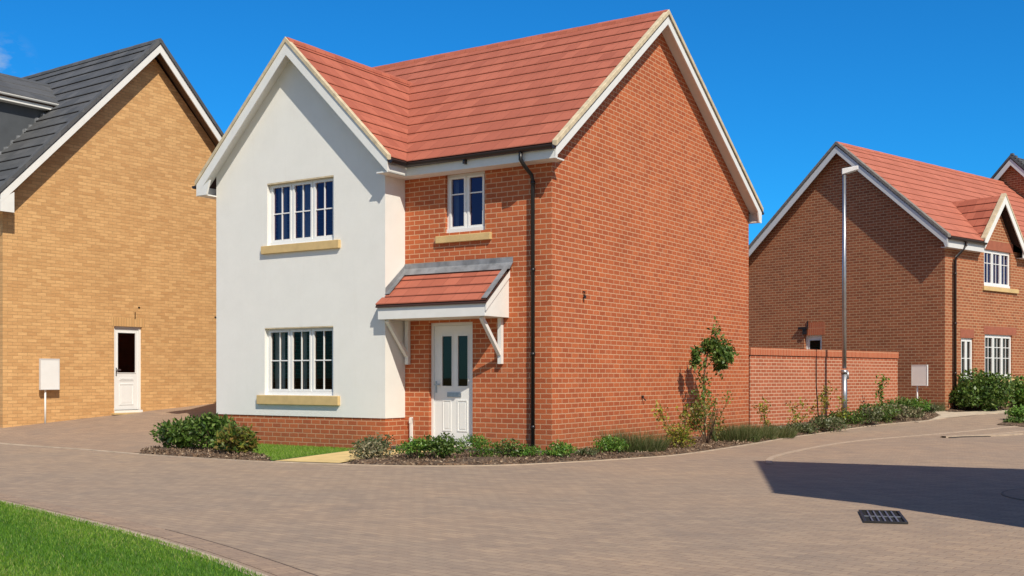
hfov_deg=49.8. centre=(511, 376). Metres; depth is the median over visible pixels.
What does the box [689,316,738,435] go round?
sapling tree
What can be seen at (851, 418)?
ground cover plant
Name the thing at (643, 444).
wild grass
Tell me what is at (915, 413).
ground cover plant
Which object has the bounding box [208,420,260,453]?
broadleaf shrub
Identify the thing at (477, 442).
border plant
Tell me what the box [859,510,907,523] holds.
drain grate
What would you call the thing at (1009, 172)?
brick house
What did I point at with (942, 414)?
pavement
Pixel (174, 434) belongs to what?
broadleaf shrub
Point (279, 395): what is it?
window
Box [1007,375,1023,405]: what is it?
round bush
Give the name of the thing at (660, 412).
rose bush
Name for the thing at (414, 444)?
border plant
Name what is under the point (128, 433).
driveway
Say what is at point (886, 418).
ground cover plant
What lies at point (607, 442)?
border plant
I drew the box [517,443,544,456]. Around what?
border plant
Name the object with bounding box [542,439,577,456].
border plant
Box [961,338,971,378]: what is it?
window
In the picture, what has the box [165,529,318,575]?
edging joint
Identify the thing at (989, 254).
window
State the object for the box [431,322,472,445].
door
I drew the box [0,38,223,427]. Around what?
brick house
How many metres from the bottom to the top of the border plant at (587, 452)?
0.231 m
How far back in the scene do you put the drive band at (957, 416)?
31.16 m
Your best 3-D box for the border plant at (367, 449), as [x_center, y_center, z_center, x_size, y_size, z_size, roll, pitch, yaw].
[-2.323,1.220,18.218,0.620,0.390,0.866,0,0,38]
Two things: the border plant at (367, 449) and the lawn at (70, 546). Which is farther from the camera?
the border plant at (367, 449)
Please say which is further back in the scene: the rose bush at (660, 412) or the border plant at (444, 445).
the rose bush at (660, 412)
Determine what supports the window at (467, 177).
in the brick house at (542, 240)
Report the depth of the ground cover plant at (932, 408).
32.00 m
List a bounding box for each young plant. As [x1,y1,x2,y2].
[752,396,772,426]
[785,397,813,423]
[808,380,836,420]
[835,396,849,419]
[872,374,889,406]
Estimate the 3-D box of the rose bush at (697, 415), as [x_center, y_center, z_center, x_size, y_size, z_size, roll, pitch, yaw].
[3.892,0.842,22.385,0.907,1.144,0.786,0,0,24]
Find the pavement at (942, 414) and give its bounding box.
[933,410,1007,418]
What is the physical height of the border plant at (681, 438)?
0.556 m
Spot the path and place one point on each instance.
(339, 457)
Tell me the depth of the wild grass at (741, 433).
23.19 m
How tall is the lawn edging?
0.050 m
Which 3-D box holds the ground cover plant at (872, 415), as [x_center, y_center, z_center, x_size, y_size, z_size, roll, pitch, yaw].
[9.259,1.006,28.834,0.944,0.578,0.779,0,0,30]
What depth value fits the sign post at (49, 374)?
25.62 m
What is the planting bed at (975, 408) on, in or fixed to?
on the road
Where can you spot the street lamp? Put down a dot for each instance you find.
(845, 373)
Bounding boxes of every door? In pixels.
[114,326,142,412]
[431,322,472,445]
[806,335,821,349]
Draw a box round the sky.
[0,0,1023,243]
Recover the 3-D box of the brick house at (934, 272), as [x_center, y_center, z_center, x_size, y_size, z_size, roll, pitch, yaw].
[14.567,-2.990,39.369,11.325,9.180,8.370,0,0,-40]
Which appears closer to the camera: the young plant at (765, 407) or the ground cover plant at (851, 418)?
the young plant at (765, 407)
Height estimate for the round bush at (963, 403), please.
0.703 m
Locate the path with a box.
[276,449,426,462]
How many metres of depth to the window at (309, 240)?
22.17 m
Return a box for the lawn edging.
[8,502,267,575]
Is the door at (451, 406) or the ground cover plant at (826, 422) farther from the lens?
the ground cover plant at (826, 422)
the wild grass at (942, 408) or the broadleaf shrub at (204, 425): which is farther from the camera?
the wild grass at (942, 408)
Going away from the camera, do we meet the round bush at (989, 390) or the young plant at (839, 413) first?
the young plant at (839, 413)
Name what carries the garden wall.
on the ground
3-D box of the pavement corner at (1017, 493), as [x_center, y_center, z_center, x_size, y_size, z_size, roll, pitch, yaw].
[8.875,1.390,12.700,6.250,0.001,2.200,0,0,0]
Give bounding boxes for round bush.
[948,390,978,409]
[954,368,1021,410]
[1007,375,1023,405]
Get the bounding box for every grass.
[588,426,634,447]
[595,428,675,451]
[704,421,765,441]
[719,423,784,439]
[739,423,801,437]
[920,401,948,410]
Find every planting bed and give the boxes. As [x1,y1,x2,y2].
[945,402,1019,411]
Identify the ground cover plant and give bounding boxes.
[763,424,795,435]
[785,422,820,433]
[808,414,850,430]
[824,409,868,424]
[849,405,884,423]
[856,403,903,422]
[877,396,917,410]
[877,404,911,420]
[901,397,932,411]
[902,406,924,417]
[922,403,941,412]
[1003,416,1023,422]
[1004,404,1023,418]
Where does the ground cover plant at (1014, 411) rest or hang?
on the planting island
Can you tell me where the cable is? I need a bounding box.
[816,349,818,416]
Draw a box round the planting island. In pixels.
[998,421,1023,425]
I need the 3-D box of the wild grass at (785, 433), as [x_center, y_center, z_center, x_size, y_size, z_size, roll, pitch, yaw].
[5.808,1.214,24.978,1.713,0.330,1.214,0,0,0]
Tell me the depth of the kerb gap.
25.43 m
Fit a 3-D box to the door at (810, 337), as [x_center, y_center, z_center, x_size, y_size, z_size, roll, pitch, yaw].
[10.047,-0.230,36.586,0.160,2.280,0.682,0,0,-40]
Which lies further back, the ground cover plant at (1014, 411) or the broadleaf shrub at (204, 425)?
the ground cover plant at (1014, 411)
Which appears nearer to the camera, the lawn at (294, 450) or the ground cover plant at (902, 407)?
the lawn at (294, 450)
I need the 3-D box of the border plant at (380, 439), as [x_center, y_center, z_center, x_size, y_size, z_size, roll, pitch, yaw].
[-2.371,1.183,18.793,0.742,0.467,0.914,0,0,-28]
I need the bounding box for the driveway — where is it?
[0,403,215,452]
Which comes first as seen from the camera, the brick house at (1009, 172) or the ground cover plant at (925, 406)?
the ground cover plant at (925, 406)
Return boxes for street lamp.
[841,165,857,411]
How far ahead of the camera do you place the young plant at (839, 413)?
28.41 m
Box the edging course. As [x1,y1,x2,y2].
[0,493,314,575]
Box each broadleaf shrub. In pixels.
[149,414,205,447]
[185,412,233,450]
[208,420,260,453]
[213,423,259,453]
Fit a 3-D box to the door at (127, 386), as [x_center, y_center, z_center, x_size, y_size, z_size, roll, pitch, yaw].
[-9.632,-0.175,27.582,0.160,2.150,0.800,0,0,36]
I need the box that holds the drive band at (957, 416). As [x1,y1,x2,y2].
[915,412,1003,421]
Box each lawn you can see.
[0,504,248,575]
[202,444,350,460]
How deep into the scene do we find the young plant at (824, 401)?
27.93 m
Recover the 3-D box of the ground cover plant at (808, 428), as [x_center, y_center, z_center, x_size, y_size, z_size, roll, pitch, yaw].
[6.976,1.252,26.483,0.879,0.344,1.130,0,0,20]
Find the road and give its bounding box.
[0,409,1023,575]
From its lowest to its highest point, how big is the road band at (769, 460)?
0.301 m
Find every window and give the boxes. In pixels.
[257,327,339,405]
[261,177,340,254]
[435,171,491,243]
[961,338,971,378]
[982,249,1018,293]
[985,334,1019,381]
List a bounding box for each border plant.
[348,439,391,459]
[351,432,395,456]
[395,436,429,458]
[418,432,464,457]
[457,433,496,456]
[484,438,525,456]
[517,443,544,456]
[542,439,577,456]
[574,446,598,456]
[591,434,630,453]
[663,422,696,448]
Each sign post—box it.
[39,359,59,423]
[911,365,927,408]
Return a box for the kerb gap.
[948,436,990,437]
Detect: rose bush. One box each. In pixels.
[651,400,699,442]
[679,390,726,442]
[688,388,733,440]
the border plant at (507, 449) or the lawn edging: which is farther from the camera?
the border plant at (507, 449)
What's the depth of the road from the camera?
11.87 m
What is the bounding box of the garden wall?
[749,347,898,426]
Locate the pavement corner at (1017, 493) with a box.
[1003,489,1023,498]
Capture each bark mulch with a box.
[140,445,270,460]
[348,411,936,463]
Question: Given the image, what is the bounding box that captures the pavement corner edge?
[1001,488,1023,500]
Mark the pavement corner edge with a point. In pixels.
(1002, 492)
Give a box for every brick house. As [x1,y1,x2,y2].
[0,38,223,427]
[192,10,763,452]
[749,141,1023,409]
[991,153,1023,252]
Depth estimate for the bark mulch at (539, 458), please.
18.70 m
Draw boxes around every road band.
[765,426,1017,463]
[978,431,1023,434]
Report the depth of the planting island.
28.98 m
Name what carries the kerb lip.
on the road
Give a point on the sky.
(935, 82)
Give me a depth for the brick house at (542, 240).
21.72 m
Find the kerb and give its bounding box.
[0,421,914,465]
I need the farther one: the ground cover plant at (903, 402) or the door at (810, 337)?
the door at (810, 337)
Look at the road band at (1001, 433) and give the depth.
26.86 m
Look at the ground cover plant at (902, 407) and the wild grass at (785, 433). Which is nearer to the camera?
the wild grass at (785, 433)
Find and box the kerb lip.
[941,433,1023,437]
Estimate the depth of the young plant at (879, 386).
30.96 m
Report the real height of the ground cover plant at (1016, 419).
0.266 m
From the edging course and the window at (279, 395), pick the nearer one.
the edging course
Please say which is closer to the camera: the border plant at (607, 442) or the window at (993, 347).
the border plant at (607, 442)

